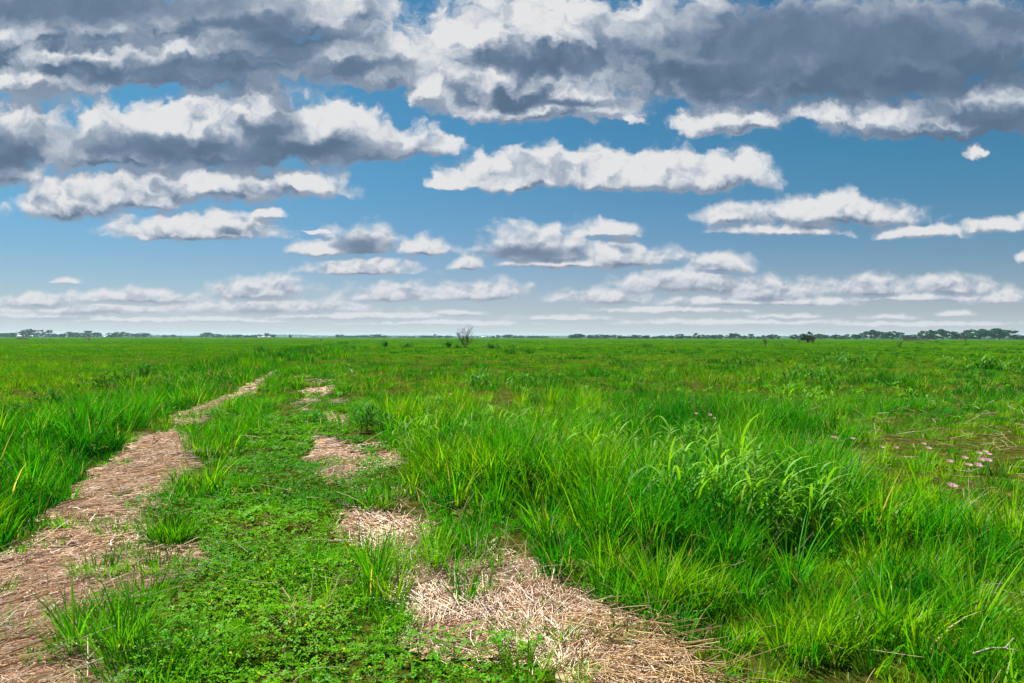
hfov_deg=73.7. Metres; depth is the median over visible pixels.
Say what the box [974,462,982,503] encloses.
pink flower
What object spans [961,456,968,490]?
pink flower
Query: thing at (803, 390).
tall grass clump
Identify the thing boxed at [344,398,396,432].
tall grass clump
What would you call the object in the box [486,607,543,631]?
grass tuft
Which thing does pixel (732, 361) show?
weed
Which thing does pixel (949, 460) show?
pink flower
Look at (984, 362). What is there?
tall grass clump
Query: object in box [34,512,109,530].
grass tuft
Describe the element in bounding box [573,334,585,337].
tree
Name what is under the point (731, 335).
tree
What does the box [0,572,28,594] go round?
grass tuft
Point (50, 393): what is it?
weed
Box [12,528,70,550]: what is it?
grass tuft
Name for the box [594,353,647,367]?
weed
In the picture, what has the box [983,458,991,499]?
pink flower
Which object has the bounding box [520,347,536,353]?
weed
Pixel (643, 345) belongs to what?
weed
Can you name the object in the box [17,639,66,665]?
grass tuft
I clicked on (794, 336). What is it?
tree
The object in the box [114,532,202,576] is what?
grass tuft
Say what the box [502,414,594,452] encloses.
tall grass clump
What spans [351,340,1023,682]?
grass
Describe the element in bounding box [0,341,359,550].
grass
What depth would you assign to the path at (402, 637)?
3.11 m
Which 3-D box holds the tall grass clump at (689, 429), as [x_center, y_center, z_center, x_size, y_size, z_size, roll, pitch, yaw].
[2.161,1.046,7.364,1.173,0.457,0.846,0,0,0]
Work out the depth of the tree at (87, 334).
1098.52 m
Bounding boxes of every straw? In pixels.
[324,441,788,682]
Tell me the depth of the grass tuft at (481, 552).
3.95 m
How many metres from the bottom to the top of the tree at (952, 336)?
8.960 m
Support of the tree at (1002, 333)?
on the ground at (1006, 455)
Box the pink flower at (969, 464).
[965,463,972,499]
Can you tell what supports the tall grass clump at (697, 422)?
on the ground at (1006, 455)
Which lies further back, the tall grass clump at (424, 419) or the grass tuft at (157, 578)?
the tall grass clump at (424, 419)
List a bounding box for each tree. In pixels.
[3,333,17,336]
[18,329,36,336]
[33,330,43,335]
[43,330,54,336]
[67,332,85,336]
[81,331,93,336]
[91,332,101,335]
[112,332,129,337]
[140,333,151,337]
[201,332,213,337]
[211,334,222,337]
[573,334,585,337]
[630,335,641,338]
[674,334,686,338]
[697,335,709,338]
[725,333,740,338]
[764,334,780,338]
[790,334,798,338]
[800,331,812,340]
[815,334,827,338]
[831,334,841,338]
[850,334,860,338]
[863,330,883,338]
[882,331,900,338]
[917,330,937,338]
[931,329,955,338]
[948,332,958,338]
[954,332,969,338]
[963,329,998,339]
[985,328,1017,339]
[1009,334,1019,339]
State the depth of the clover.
3.60 m
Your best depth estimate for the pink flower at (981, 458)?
5.34 m
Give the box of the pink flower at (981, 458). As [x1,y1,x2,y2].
[978,457,984,494]
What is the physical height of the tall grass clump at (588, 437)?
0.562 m
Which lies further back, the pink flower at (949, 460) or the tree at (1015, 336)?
the tree at (1015, 336)
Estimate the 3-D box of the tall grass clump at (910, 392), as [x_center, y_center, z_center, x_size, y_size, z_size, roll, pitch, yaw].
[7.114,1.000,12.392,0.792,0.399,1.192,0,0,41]
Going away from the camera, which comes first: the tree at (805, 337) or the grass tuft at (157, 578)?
the grass tuft at (157, 578)
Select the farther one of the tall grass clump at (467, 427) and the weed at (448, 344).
the weed at (448, 344)
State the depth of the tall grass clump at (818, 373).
18.82 m
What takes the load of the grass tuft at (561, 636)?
on the straw at (625, 670)
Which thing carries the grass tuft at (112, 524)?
on the path at (126, 539)
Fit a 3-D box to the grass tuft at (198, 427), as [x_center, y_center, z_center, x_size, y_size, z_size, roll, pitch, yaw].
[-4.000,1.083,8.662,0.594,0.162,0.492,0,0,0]
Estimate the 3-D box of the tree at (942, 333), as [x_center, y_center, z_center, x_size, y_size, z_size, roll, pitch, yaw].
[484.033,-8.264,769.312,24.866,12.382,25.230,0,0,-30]
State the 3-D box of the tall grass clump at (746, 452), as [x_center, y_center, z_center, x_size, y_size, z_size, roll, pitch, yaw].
[1.844,0.952,5.121,1.073,0.645,0.882,0,0,43]
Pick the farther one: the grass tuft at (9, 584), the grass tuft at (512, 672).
the grass tuft at (9, 584)
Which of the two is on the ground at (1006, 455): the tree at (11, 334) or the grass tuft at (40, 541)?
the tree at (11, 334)
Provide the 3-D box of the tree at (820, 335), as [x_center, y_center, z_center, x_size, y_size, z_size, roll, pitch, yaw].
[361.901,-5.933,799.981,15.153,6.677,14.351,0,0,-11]
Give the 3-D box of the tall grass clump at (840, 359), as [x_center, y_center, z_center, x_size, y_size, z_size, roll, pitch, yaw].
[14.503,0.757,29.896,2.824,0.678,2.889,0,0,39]
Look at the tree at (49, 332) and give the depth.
1077.56 m
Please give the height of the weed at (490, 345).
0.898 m
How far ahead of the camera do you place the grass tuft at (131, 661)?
2.56 m
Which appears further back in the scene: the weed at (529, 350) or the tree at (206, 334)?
the tree at (206, 334)
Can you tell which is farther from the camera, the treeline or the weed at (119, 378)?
the treeline
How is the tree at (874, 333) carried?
on the ground at (1006, 455)
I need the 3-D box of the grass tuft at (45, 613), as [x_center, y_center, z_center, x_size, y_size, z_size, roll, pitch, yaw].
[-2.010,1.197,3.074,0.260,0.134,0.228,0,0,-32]
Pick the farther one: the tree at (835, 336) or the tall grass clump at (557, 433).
the tree at (835, 336)
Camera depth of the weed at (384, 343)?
94.47 m
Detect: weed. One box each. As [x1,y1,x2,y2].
[0,400,29,417]
[30,384,80,403]
[79,372,121,388]
[103,368,143,381]
[123,362,175,375]
[253,345,267,351]
[379,339,388,345]
[440,339,458,346]
[487,343,499,348]
[498,343,525,353]
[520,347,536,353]
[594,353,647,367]
[639,341,652,347]
[699,353,764,365]
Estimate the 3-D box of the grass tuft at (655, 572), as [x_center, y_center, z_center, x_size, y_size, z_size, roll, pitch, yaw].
[0.719,1.148,3.471,0.722,0.264,0.617,0,0,0]
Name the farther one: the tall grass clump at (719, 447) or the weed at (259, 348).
the weed at (259, 348)
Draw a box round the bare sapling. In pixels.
[456,327,473,346]
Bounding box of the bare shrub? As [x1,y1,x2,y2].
[807,333,816,341]
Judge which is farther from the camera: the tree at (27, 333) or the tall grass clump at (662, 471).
the tree at (27, 333)
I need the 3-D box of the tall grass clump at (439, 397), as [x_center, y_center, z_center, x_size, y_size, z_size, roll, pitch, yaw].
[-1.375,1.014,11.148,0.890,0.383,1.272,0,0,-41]
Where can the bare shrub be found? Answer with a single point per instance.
(813, 338)
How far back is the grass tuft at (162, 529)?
4.31 m
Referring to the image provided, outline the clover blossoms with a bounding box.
[105,449,1023,682]
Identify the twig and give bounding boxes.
[973,638,1022,654]
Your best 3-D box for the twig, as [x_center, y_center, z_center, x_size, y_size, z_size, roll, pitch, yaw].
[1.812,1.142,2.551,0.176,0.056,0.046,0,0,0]
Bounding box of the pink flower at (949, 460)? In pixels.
[946,459,953,495]
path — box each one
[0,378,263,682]
[302,387,714,682]
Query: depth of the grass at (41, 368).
24.31 m
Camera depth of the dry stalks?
4.10 m
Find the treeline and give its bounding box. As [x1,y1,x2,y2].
[0,334,1008,338]
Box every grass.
[0,339,378,652]
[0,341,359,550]
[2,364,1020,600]
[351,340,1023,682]
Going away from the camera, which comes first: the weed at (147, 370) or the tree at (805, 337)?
the weed at (147, 370)
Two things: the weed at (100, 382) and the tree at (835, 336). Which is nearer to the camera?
the weed at (100, 382)
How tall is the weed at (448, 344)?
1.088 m
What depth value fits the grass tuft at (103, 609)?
3.03 m
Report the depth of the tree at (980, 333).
756.52 m
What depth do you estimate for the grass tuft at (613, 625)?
2.98 m
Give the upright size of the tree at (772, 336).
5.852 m
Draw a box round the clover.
[76,367,1023,682]
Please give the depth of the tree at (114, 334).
1116.93 m
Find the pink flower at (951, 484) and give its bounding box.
[947,482,957,506]
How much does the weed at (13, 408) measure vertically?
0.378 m
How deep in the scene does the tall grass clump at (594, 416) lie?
9.27 m
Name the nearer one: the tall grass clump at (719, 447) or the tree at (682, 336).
the tall grass clump at (719, 447)
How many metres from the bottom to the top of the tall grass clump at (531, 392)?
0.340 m
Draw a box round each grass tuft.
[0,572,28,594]
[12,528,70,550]
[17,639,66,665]
[22,593,251,682]
[29,607,124,656]
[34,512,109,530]
[34,590,87,623]
[52,574,156,628]
[58,545,139,579]
[80,512,142,537]
[92,529,156,559]
[92,557,189,603]
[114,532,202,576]
[116,495,215,543]
[124,592,278,677]
[175,409,204,418]
[181,420,216,432]
[223,396,279,408]
[409,529,510,573]
[445,564,503,592]
[480,629,575,682]
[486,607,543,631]
[532,615,585,642]
[583,604,648,645]
[591,539,719,601]
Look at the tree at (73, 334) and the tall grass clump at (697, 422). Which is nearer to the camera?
the tall grass clump at (697, 422)
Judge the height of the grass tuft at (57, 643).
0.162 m
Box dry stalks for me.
[41,360,1023,682]
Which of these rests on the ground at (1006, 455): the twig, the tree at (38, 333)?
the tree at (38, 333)
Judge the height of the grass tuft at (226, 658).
0.247 m
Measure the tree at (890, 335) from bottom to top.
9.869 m
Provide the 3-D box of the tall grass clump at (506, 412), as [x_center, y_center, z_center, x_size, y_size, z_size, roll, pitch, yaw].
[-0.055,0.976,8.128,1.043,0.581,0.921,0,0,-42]
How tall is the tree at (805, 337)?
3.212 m
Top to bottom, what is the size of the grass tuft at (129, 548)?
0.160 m
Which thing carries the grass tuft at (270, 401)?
on the ground at (1006, 455)
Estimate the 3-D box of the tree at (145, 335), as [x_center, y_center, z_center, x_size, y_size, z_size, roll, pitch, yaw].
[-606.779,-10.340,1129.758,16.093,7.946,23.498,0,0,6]
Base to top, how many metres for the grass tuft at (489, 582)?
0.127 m
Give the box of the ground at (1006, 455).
[0,337,1023,682]
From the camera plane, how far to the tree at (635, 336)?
877.74 m
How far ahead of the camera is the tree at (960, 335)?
767.49 m
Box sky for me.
[0,0,1023,338]
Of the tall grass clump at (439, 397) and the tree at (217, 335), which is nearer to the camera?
the tall grass clump at (439, 397)
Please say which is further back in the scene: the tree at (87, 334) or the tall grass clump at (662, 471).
the tree at (87, 334)
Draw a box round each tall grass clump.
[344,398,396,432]
[376,409,451,456]
[387,409,522,455]
[414,392,450,415]
[428,366,516,386]
[475,400,542,433]
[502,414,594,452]
[513,422,615,475]
[521,387,544,403]
[547,403,620,432]
[555,457,754,522]
[577,414,705,455]
[588,429,709,487]
[608,412,807,544]
[659,419,753,453]
[698,424,830,494]
[709,442,893,546]
[762,383,840,409]
[781,361,845,384]
[819,351,877,366]
[880,387,932,405]
[938,351,1022,370]
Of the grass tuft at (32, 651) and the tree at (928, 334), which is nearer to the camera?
the grass tuft at (32, 651)
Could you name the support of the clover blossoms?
on the clover
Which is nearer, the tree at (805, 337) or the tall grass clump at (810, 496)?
the tall grass clump at (810, 496)
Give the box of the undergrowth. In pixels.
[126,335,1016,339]
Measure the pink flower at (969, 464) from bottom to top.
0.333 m
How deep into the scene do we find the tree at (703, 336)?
868.50 m
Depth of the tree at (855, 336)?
787.54 m
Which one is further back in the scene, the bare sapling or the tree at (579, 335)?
the tree at (579, 335)
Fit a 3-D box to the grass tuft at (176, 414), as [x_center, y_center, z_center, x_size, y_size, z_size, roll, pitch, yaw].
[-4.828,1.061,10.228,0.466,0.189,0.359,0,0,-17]
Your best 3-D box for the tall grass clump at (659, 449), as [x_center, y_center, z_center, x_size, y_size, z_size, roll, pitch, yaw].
[1.110,1.007,5.507,1.200,0.553,0.830,0,0,19]
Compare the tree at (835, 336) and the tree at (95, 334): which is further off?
the tree at (95, 334)
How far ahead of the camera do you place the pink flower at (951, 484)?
4.38 m
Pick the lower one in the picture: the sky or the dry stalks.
the dry stalks
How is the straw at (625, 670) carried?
on the path at (402, 637)
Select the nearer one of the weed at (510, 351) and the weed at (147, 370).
the weed at (147, 370)
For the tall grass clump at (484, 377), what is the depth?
16.92 m

